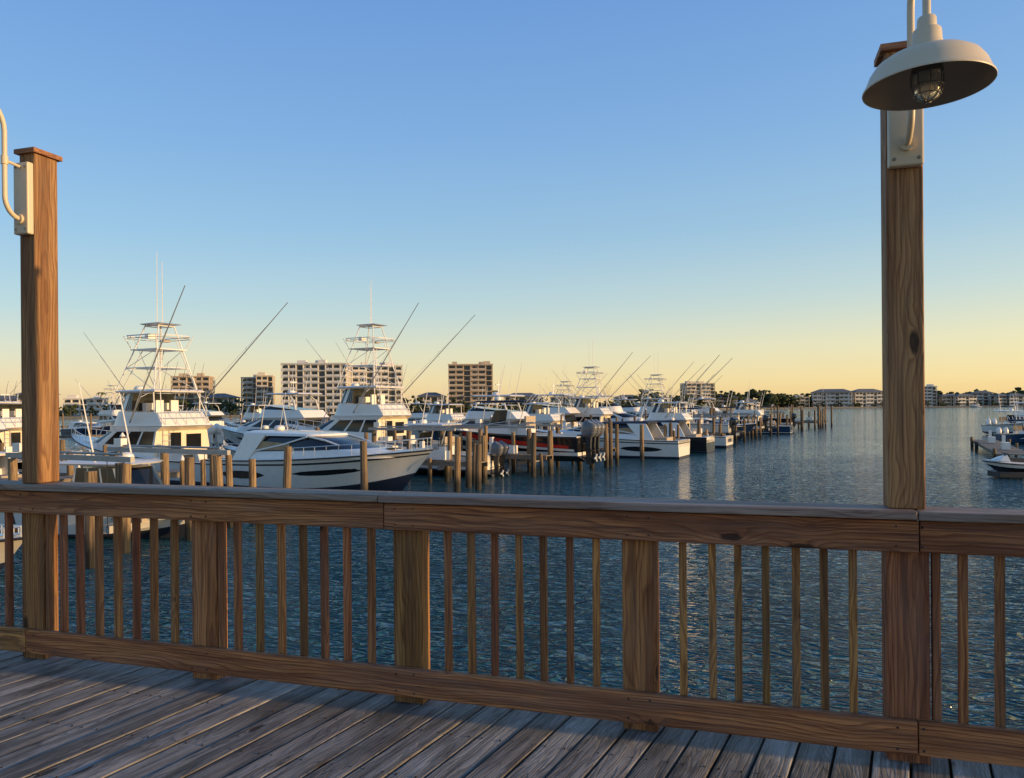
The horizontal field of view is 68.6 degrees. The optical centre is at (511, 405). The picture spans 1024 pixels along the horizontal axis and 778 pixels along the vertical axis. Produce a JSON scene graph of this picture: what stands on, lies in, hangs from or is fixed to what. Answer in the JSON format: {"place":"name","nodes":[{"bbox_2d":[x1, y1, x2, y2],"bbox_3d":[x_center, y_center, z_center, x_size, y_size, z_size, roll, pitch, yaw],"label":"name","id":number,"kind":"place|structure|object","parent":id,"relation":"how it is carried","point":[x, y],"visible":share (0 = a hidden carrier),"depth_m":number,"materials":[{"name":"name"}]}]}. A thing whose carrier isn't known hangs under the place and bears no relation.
{"place":"outdoors","nodes":[
{"label":"outdoors","id":0,"kind":"place"},
{"bbox_2d":[0,406,1023,729],"bbox_3d":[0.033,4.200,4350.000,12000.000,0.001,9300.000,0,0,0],"label":"water","id":1,"kind":"structure","parent":0,"point":[840,460],"depth_m":17.66,"materials":[{"name":"teal liquid"}]},
{"bbox_2d":[0,524,21,570],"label":"boat","id":2,"kind":"object","parent":1,"relation":"on","point":[17,539],"visible":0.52,"depth_m":17.93,"materials":[{"name":"paint"}]},
{"bbox_2d":[0,452,21,477],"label":"express cruiser","id":3,"kind":"object","parent":1,"relation":"on","point":[3,467],"visible":0.13,"depth_m":35.27,"materials":[{"name":"paint"}]},
{"bbox_2d":[0,422,21,468],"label":"motor yacht","id":4,"kind":"object","parent":1,"relation":"on","point":[3,429],"visible":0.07,"depth_m":43.13,"materials":[{"name":"paint"}]},
{"bbox_2d":[0,368,81,460],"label":"sportfishing boat","id":5,"kind":"object","parent":1,"relation":"on","point":[10,416],"visible":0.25,"depth_m":54.46,"materials":[{"name":"paint"}]},
{"bbox_2d":[0,440,107,475],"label":"finger pier","id":6,"kind":"structure","parent":1,"relation":"in","point":[66,470],"depth_m":35.47,"materials":[{"name":"grey wood"}]},
{"bbox_2d":[61,412,110,434],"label":"express cruiser","id":7,"kind":"object","parent":1,"relation":"on","point":[80,423],"visible":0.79,"depth_m":117.18,"materials":[{"name":"paint"}]},
{"bbox_2d":[0,432,179,481],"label":"dock","id":8,"kind":"object","parent":1,"relation":"in","point":[174,473],"visible":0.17,"depth_m":34.68,"materials":[{"name":"grey wood"}]},
{"bbox_2d":[84,471,96,567],"bbox_3d":[-11.182,3.762,20.001,0.363,4.054,0.344,0,0,0],"label":"dock piling","id":9,"kind":"object","parent":1,"relation":"in","point":[90,476],"visible":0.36,"depth_m":19.88,"materials":[{"name":"brown wood"}]},
{"bbox_2d":[0,383,184,537],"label":"pilothouse fishing boat","id":10,"kind":"object","parent":1,"relation":"on","point":[144,474],"visible":0.14,"depth_m":24.47,"materials":[{"name":"paint"}]},
{"bbox_2d":[75,368,133,429],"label":"sportfishing boat","id":11,"kind":"object","parent":1,"relation":"on","point":[103,415],"visible":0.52,"depth_m":151.29,"materials":[{"name":"white plastic"}]},
{"bbox_2d":[5,438,230,533],"bbox_3d":[-13.186,3.500,25.174,6.300,4.613,3.983,0,0,27],"label":"dock","id":12,"kind":"object","parent":1,"relation":"in","point":[120,444],"visible":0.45,"depth_m":24.86,"materials":[{"name":"grey wood"}]},
{"bbox_2d":[120,463,130,552],"bbox_3d":[-11.352,3.738,22.003,0.380,4.106,0.347,0,0,0],"label":"dock piling","id":13,"kind":"object","parent":1,"relation":"in","point":[125,473],"visible":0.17,"depth_m":21.90,"materials":[{"name":"brown wood"}]},
{"bbox_2d":[160,453,169,484],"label":"dock piling","id":14,"kind":"object","parent":1,"relation":"in","point":[164,471],"visible":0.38,"depth_m":28.84,"materials":[{"name":"brown wood"}]},
{"bbox_2d":[71,252,287,485],"bbox_3d":[-21.613,-2.012,44.999,15.442,13.964,7.334,0,0,27],"label":"sportfishing boat","id":15,"kind":"object","parent":1,"relation":"on","point":[156,419],"visible":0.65,"depth_m":43.78,"materials":[{"name":"paint"}]},
{"bbox_2d":[118,452,256,527],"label":"finger pier","id":16,"kind":"structure","parent":1,"relation":"in","point":[252,472],"depth_m":27.51,"materials":[{"name":"brown wood"}]},
{"bbox_2d":[184,457,194,540],"bbox_3d":[-10.271,3.705,23.982,0.346,4.155,0.366,0,0,0],"label":"dock piling","id":17,"kind":"object","parent":1,"relation":"in","point":[189,472],"visible":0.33,"depth_m":23.83,"materials":[{"name":"brown wood"}]},
{"bbox_2d":[165,382,224,449],"bbox_3d":[-29.638,0.846,65.822,10.832,6.013,3.214,0,0,27],"label":"console boat","id":18,"kind":"object","parent":1,"relation":"on","point":[215,436],"visible":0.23,"depth_m":63.73,"materials":[{"name":"paint"}]},
{"bbox_2d":[192,395,226,425],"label":"motor yacht","id":19,"kind":"object","parent":1,"relation":"on","point":[214,417],"visible":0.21,"depth_m":127.10,"materials":[{"name":"paint"}]},
{"bbox_2d":[209,455,213,485],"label":"dock piling","id":20,"kind":"object","parent":1,"relation":"in","point":[211,470],"visible":0.16,"depth_m":26.90,"materials":[{"name":"brown wood"}]},
{"bbox_2d":[59,410,411,437],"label":"dock","id":21,"kind":"object","parent":1,"relation":"in","point":[69,436],"visible":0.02,"depth_m":85.24,"materials":[{"name":"brown wood"}]},
{"bbox_2d":[224,387,271,427],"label":"sportfishing boat","id":22,"kind":"object","parent":1,"relation":"on","point":[249,416],"visible":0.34,"depth_m":107.68,"materials":[{"name":"white plastic"}]},
{"bbox_2d":[223,394,297,454],"bbox_3d":[-16.864,1.881,52.840,9.753,5.704,2.903,0,0,27],"label":"console boat","id":23,"kind":"object","parent":1,"relation":"on","point":[233,449],"visible":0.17,"depth_m":53.32,"materials":[{"name":"paint"}]},
{"bbox_2d":[221,373,330,446],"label":"motor yacht","id":24,"kind":"object","parent":1,"relation":"on","point":[271,417],"visible":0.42,"depth_m":68.39,"materials":[{"name":"paint"}]},
{"bbox_2d":[283,446,291,487],"bbox_3d":[-8.991,3.695,30.000,0.399,4.157,0.344,0,0,0],"label":"dock piling","id":25,"kind":"object","parent":1,"relation":"in","point":[287,464],"visible":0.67,"depth_m":29.88,"materials":[{"name":"brown wood"}]},
{"bbox_2d":[202,401,433,490],"bbox_3d":[-9.677,2.243,38.593,14.020,5.066,4.411,0,0,31],"label":"express cruiser","id":26,"kind":"object","parent":1,"relation":"on","point":[325,459],"visible":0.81,"depth_m":36.71,"materials":[{"name":"paint"}]},
{"bbox_2d":[360,441,367,489],"bbox_3d":[-6.328,3.624,32.200,0.356,4.253,0.336,0,0,0],"label":"dock piling","id":27,"kind":"object","parent":1,"relation":"in","point":[363,468],"visible":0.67,"depth_m":32.08,"materials":[{"name":"brown wood"}]},
{"bbox_2d":[284,280,474,446],"bbox_3d":[-12.017,-2.556,60.499,17.042,14.901,8.091,0,0,27],"label":"sportfishing boat","id":28,"kind":"object","parent":1,"relation":"on","point":[363,414],"visible":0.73,"depth_m":59.15,"materials":[{"name":"paint"}]},
{"bbox_2d":[315,426,487,484],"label":"finger pier","id":29,"kind":"structure","parent":1,"relation":"in","point":[439,458],"depth_m":41.42,"materials":[{"name":"brown wood"}]},
{"bbox_2d":[405,390,431,422],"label":"motor yacht","id":30,"kind":"object","parent":1,"relation":"on","point":[417,415],"visible":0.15,"depth_m":97.57,"materials":[{"name":"paint"}]},
{"bbox_2d":[368,421,483,477],"bbox_3d":[-5.261,3.363,47.025,6.300,4.762,4.080,0,0,27],"label":"lift","id":31,"kind":"object","parent":1,"relation":"in","point":[449,429],"visible":0.41,"depth_m":45.94,"materials":[{"name":"metal"}]},
{"bbox_2d":[369,385,508,476],"bbox_3d":[-4.950,1.415,46.831,10.293,5.848,3.059,0,0,27],"label":"console boat","id":32,"kind":"object","parent":31,"relation":"on","point":[499,450],"visible":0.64,"depth_m":45.57,"materials":[{"name":"paint"}]},
{"bbox_2d":[411,382,465,438],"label":"sportfishing boat","id":33,"kind":"object","parent":1,"relation":"on","point":[433,414],"visible":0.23,"depth_m":82.97,"materials":[{"name":"paint"}]},
{"bbox_2d":[454,437,460,491],"bbox_3d":[-2.700,3.620,37.002,0.389,4.206,0.339,0,0,0],"label":"dock piling","id":34,"kind":"object","parent":1,"relation":"in","point":[457,468],"visible":0.67,"depth_m":36.89,"materials":[{"name":"brown wood"}]},
{"bbox_2d":[465,431,471,487],"bbox_3d":[-2.256,3.517,38.980,0.377,4.407,0.379,0,0,0],"label":"dock piling","id":35,"kind":"object","parent":1,"relation":"in","point":[468,477],"visible":0.78,"depth_m":38.84,"materials":[{"name":"brown wood"}]},
{"bbox_2d":[392,430,552,475],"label":"finger pier","id":36,"kind":"structure","parent":1,"relation":"in","point":[513,451],"depth_m":46.32,"materials":[{"name":"brown wood"}]},
{"bbox_2d":[416,373,536,439],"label":"motor yacht","id":37,"kind":"object","parent":1,"relation":"on","point":[474,413],"visible":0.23,"depth_m":66.43,"materials":[{"name":"paint"}]},
{"bbox_2d":[475,444,481,489],"bbox_3d":[-1.698,3.812,37.767,0.389,3.810,0.397,0,0,0],"label":"dock piling","id":38,"kind":"object","parent":1,"relation":"in","point":[478,470],"visible":0.67,"depth_m":37.62,"materials":[{"name":"brown wood"}]},
{"bbox_2d":[481,435,486,482],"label":"dock piling","id":39,"kind":"object","parent":1,"relation":"in","point":[484,458],"visible":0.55,"depth_m":40.91,"materials":[{"name":"brown wood"}]},
{"bbox_2d":[440,419,562,471],"bbox_3d":[-0.766,3.327,51.016,7.300,4.763,4.767,0,0,27],"label":"lift","id":40,"kind":"object","parent":1,"relation":"in","point":[527,461],"visible":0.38,"depth_m":48.78,"materials":[{"name":"metal"}]},
{"bbox_2d":[429,365,604,464],"bbox_3d":[-0.170,0.368,50.386,12.992,6.675,3.837,0,0,27],"label":"black center console boat","id":41,"kind":"object","parent":40,"relation":"on","point":[583,446],"visible":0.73,"depth_m":48.03,"materials":[{"name":"paint"}]},
{"bbox_2d":[0,650,1023,777],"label":"wooden deck","id":42,"kind":"structure","parent":1,"relation":"in","point":[63,717],"depth_m":3.47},
{"bbox_2d":[0,480,1023,777],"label":"wooden railing","id":43,"kind":"object","parent":42,"relation":"on","point":[910,726],"visible":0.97,"depth_m":3.68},
{"bbox_2d":[14,147,62,483],"bbox_3d":[-2.962,-0.562,4.710,0.160,2.079,0.205,0,0,17],"label":"wooden post","id":44,"kind":"object","parent":43,"relation":"on","point":[39,350],"visible":1,"depth_m":4.65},
{"bbox_2d":[0,109,33,235],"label":"gooseneck barn lamp","id":45,"kind":"object","parent":44,"relation":"attached to","point":[22,214],"visible":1,"depth_m":4.58,"materials":[{"name":"beige metal"}]},
{"bbox_2d":[874,40,925,508],"bbox_3d":[1.705,-0.566,3.281,0.185,2.014,0.170,0,0,17],"label":"wooden post","id":46,"kind":"object","parent":43,"relation":"on","point":[903,357],"visible":0.64,"depth_m":3.22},
{"bbox_2d":[862,0,997,168],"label":"gooseneck barn lamp","id":47,"kind":"object","parent":46,"relation":"attached to","point":[929,66],"visible":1,"depth_m":2.87,"materials":[{"name":"white metal"}]},
{"bbox_2d":[523,381,565,429],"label":"sportfishing boat","id":48,"kind":"object","parent":1,"relation":"on","point":[540,413],"visible":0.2,"depth_m":75.82,"materials":[{"name":"paint"}]},
{"bbox_2d":[532,378,582,429],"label":"motor yacht","id":49,"kind":"object","parent":1,"relation":"on","point":[570,412],"visible":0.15,"depth_m":87.59,"materials":[{"name":"paint"}]},
{"bbox_2d":[507,422,618,465],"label":"finger pier","id":50,"kind":"structure","parent":1,"relation":"in","point":[612,449],"depth_m":52.76,"materials":[{"name":"brown wood"}]},
{"bbox_2d":[540,373,607,406],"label":"sportfishing boat","id":51,"kind":"object","parent":1,"relation":"on","point":[563,404],"visible":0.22,"depth_m":115.51,"materials":[{"name":"white"}]},
{"bbox_2d":[555,352,639,425],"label":"sportfishing boat","id":52,"kind":"object","parent":1,"relation":"on","point":[583,404],"visible":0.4,"depth_m":90.71,"materials":[{"name":"paint"}]},
{"bbox_2d":[490,411,720,430],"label":"dock","id":53,"kind":"object","parent":1,"relation":"in","point":[607,420],"visible":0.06,"depth_m":70.41,"materials":[{"name":"brown wood"}]},
{"bbox_2d":[536,403,689,458],"bbox_3d":[7.611,2.160,62.507,13.520,4.960,4.257,0,0,27],"label":"express cruiser","id":54,"kind":"object","parent":1,"relation":"on","point":[658,444],"visible":0.49,"depth_m":59.58,"materials":[{"name":"paint"}]},
{"bbox_2d":[546,419,679,440],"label":"finger pier","id":55,"kind":"structure","parent":1,"relation":"in","point":[673,431],"depth_m":61.62,"materials":[{"name":"brown wood"}]},
{"bbox_2d":[585,382,648,420],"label":"motor yacht","id":56,"kind":"object","parent":1,"relation":"on","point":[618,411],"visible":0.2,"depth_m":101.49,"materials":[{"name":"paint"}]},
{"bbox_2d":[610,387,639,414],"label":"motor yacht","id":57,"kind":"object","parent":1,"relation":"on","point":[629,409],"visible":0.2,"depth_m":126.02,"materials":[{"name":"paint"}]},
{"bbox_2d":[576,404,714,452],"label":"express cruiser","id":58,"kind":"object","parent":1,"relation":"on","point":[700,443],"visible":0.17,"depth_m":66.45,"materials":[{"name":"paint"}]},
{"bbox_2d":[628,364,704,418],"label":"sportfishing boat","id":59,"kind":"object","parent":1,"relation":"on","point":[648,405],"visible":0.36,"depth_m":111.00,"materials":[{"name":"paint"}]},
{"bbox_2d":[605,356,732,447],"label":"sportfishing boat","id":60,"kind":"object","parent":1,"relation":"on","point":[661,412],"visible":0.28,"depth_m":75.21,"materials":[{"name":"paint"}]},
{"bbox_2d":[531,406,832,476],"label":"mooring pilings","id":61,"kind":"object","parent":1,"relation":"in","point":[533,455],"visible":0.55,"depth_m":56.62,"materials":[{"name":"brown wood"}]},
{"bbox_2d":[659,375,722,413],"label":"sportfishing boat","id":62,"kind":"object","parent":1,"relation":"on","point":[686,410],"visible":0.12,"depth_m":120.07,"materials":[{"name":"paint"}]},
{"bbox_2d":[645,406,745,441],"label":"finger pier","id":63,"kind":"structure","parent":1,"relation":"in","point":[743,432],"depth_m":83.97,"materials":[{"name":"brown wood"}]},
{"bbox_2d":[688,386,720,418],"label":"motor yacht","id":64,"kind":"object","parent":1,"relation":"on","point":[704,410],"visible":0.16,"depth_m":123.89,"materials":[{"name":"paint"}]},
{"bbox_2d":[691,415,723,433],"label":"boat lift","id":65,"kind":"object","parent":1,"relation":"in","point":[707,416],"visible":0.26,"depth_m":81.08,"materials":[{"name":"metal"}]},
{"bbox_2d":[647,387,738,437],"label":"console boat","id":66,"kind":"object","parent":65,"relation":"on","point":[729,428],"visible":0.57,"depth_m":81.58,"materials":[{"name":"paint"}]},
{"bbox_2d":[680,407,756,438],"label":"express cruiser","id":67,"kind":"object","parent":1,"relation":"on","point":[749,426],"visible":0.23,"depth_m":89.74,"materials":[{"name":"paint"}]},
{"bbox_2d":[696,411,756,436],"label":"boat lift","id":68,"kind":"object","parent":1,"relation":"in","point":[708,413],"visible":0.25,"depth_m":98.10,"materials":[{"name":"metal"}]},
{"bbox_2d":[715,387,769,431],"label":"console boat","id":69,"kind":"object","parent":68,"relation":"on","point":[764,421],"visible":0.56,"depth_m":97.98,"materials":[{"name":"paint"}]},
{"bbox_2d":[690,405,778,435],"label":"finger pier","id":70,"kind":"structure","parent":1,"relation":"in","point":[777,426],"depth_m":99.28,"materials":[{"name":"brown wood"}]},
{"bbox_2d":[709,408,761,438],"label":"finger pier","id":71,"kind":"structure","parent":1,"relation":"in","point":[755,429],"depth_m":92.16,"materials":[{"name":"brown wood"}]},
{"bbox_2d":[716,387,792,433],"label":"sportfishing boat","id":72,"kind":"object","parent":1,"relation":"on","point":[785,429],"visible":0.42,"depth_m":106.82,"materials":[{"name":"paint"}]},
{"bbox_2d":[764,411,785,423],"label":"boat lift","id":73,"kind":"object","parent":1,"relation":"in","point":[780,412],"visible":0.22,"depth_m":114.48,"materials":[{"name":"grey metal"}]},
{"bbox_2d":[729,392,796,426],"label":"console boat","id":74,"kind":"object","parent":73,"relation":"on","point":[793,417],"visible":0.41,"depth_m":114.54,"materials":[{"name":"paint"}]},
{"bbox_2d":[747,405,819,428],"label":"finger pier","id":75,"kind":"structure","parent":1,"relation":"in","point":[797,420],"depth_m":125.58,"materials":[{"name":"brown wood"}]},
{"bbox_2d":[759,404,826,426],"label":"finger pier","id":76,"kind":"structure","parent":1,"relation":"in","point":[808,418],"depth_m":134.50,"materials":[{"name":"brown wood"}]},
{"bbox_2d":[970,430,1023,457],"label":"floating dock","id":77,"kind":"object","parent":1,"relation":"on","point":[993,446],"visible":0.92,"depth_m":57.78,"materials":[{"name":"wood"}]},
{"bbox_2d":[981,391,1023,434],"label":"console boat","id":78,"kind":"object","parent":1,"relation":"on","point":[1006,422],"visible":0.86,"depth_m":92.59,"materials":[{"name":"paint"}]},
{"bbox_2d":[983,452,1023,477],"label":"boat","id":79,"kind":"object","parent":1,"relation":"on","point":[1004,466],"visible":0.94,"depth_m":41.26,"materials":[{"name":"plastic"}]},
{"bbox_2d":[993,397,1023,443],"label":"blue hull boat","id":80,"kind":"object","parent":1,"relation":"on","point":[1017,436],"visible":0.81,"depth_m":76.85,"materials":[{"name":"paint"}]},
{"bbox_2d":[1012,397,1023,422],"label":"sportfishing boat","id":81,"kind":"object","parent":1,"relation":"on","point":[1021,415],"visible":0.16,"depth_m":98.69,"materials":[{"name":"paint"}]},
{"bbox_2d":[0,0,1023,409],"label":"sky","id":82,"kind":"structure","parent":0,"point":[675,185],"materials":[{"name":"blue"}]},
{"bbox_2d":[59,405,1022,418],"bbox_3d":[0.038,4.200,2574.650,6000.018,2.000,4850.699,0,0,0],"label":"land","id":83,"kind":"structure","parent":0,"point":[97,416],"depth_m":644.39,"materials":[{"name":"plant"}]},
{"bbox_2d":[66,399,101,414],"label":"walls","id":84,"kind":"structure","parent":83,"relation":"on","point":[85,405],"depth_m":417.23,"materials":[{"name":"white paint"}]},
{"bbox_2d":[65,400,106,414],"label":"windows","id":85,"kind":"structure","parent":84,"relation":"attached to","point":[74,401],"depth_m":416.78,"materials":[{"name":"black glass"}]},
{"bbox_2d":[63,399,107,414],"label":"balcony slabs","id":86,"kind":"structure","parent":83,"relation":"on","point":[104,400],"depth_m":416.14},
{"bbox_2d":[62,395,108,398],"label":"roof","id":87,"kind":"structure","parent":86,"relation":"on","point":[77,396],"depth_m":416.22,"materials":[{"name":"white paint"}]},
{"bbox_2d":[170,373,214,410],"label":"condominium block","id":88,"kind":"structure","parent":83,"relation":"on","point":[206,383],"depth_m":414.17,"materials":[{"name":"beige paint"}]},
{"bbox_2d":[172,378,208,410],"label":"windows","id":89,"kind":"structure","parent":88,"relation":"in","point":[189,379],"depth_m":414.19,"materials":[{"name":"black glass"}]},
{"bbox_2d":[202,398,239,413],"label":"balcony slabs","id":90,"kind":"structure","parent":83,"relation":"on","point":[232,400],"depth_m":405.57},
{"bbox_2d":[200,393,241,397],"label":"roof","id":91,"kind":"structure","parent":90,"relation":"on","point":[221,395],"depth_m":405.12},
{"bbox_2d":[241,374,267,413],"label":"condominium block","id":92,"kind":"structure","parent":83,"relation":"on","point":[249,385],"depth_m":425.44,"materials":[{"name":"beige paint"}]},
{"bbox_2d":[243,379,255,411],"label":"windows","id":93,"kind":"structure","parent":92,"relation":"in","point":[244,390],"depth_m":426.19,"materials":[{"name":"black glass"}]},
{"bbox_2d":[256,372,274,406],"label":"condominium block","id":94,"kind":"structure","parent":83,"relation":"on","point":[264,383],"depth_m":419.45,"materials":[{"name":"beige paint"}]},
{"bbox_2d":[257,377,271,406],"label":"windows","id":95,"kind":"structure","parent":94,"relation":"in","point":[258,378],"depth_m":419.79,"materials":[{"name":"black glass"}]},
{"bbox_2d":[280,360,352,413],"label":"condominium block","id":96,"kind":"structure","parent":83,"relation":"on","point":[323,380],"depth_m":365.38,"materials":[{"name":"white paint"}]},
{"bbox_2d":[282,365,345,411],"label":"windows","id":97,"kind":"structure","parent":96,"relation":"in","point":[299,386],"depth_m":365.61,"materials":[{"name":"black glass"}]},
{"bbox_2d":[351,362,402,403],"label":"condominium block","id":98,"kind":"structure","parent":83,"relation":"on","point":[390,397],"depth_m":386.85,"materials":[{"name":"white paint"}]},
{"bbox_2d":[353,367,400,403],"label":"windows","id":99,"kind":"structure","parent":98,"relation":"in","point":[354,368],"depth_m":387.01,"materials":[{"name":"black glass"}]},
{"bbox_2d":[448,361,492,411],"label":"condominium tower","id":100,"kind":"structure","parent":83,"relation":"on","point":[469,381],"depth_m":422.36,"materials":[{"name":"beige paint"}]},
{"bbox_2d":[449,366,491,411],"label":"windows","id":101,"kind":"structure","parent":100,"relation":"in","point":[465,367],"depth_m":422.57,"materials":[{"name":"black glass"}]},
{"bbox_2d":[15,387,1023,416],"bbox_3d":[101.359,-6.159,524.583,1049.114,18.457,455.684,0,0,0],"label":"distant tree line","id":102,"kind":"object","parent":83,"relation":"on","point":[770,399],"visible":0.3,"depth_m":598.87,"materials":[{"name":"green plant"}]},
{"bbox_2d":[680,383,714,405],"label":"balcony slabs","id":103,"kind":"structure","parent":83,"relation":"on","point":[684,390],"depth_m":635.25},
{"bbox_2d":[687,384,712,405],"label":"walls","id":104,"kind":"structure","parent":83,"relation":"on","point":[701,391],"depth_m":635.63,"materials":[{"name":"beige paint"}]},
{"bbox_2d":[681,384,713,403],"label":"windows","id":105,"kind":"structure","parent":104,"relation":"attached to","point":[698,385],"depth_m":635.49,"materials":[{"name":"black glass"}]},
{"bbox_2d":[810,389,852,406],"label":"waterfront hotel","id":106,"kind":"structure","parent":83,"relation":"on","point":[827,396],"depth_m":686.25,"materials":[{"name":"white paint"}]},
{"bbox_2d":[813,393,851,405],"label":"windows","id":107,"kind":"structure","parent":106,"relation":"in","point":[823,394],"depth_m":686.40,"materials":[{"name":"black glass"}]},
{"bbox_2d":[852,389,882,406],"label":"waterfront hotel","id":108,"kind":"structure","parent":83,"relation":"on","point":[866,397],"depth_m":690.80,"materials":[{"name":"white paint"}]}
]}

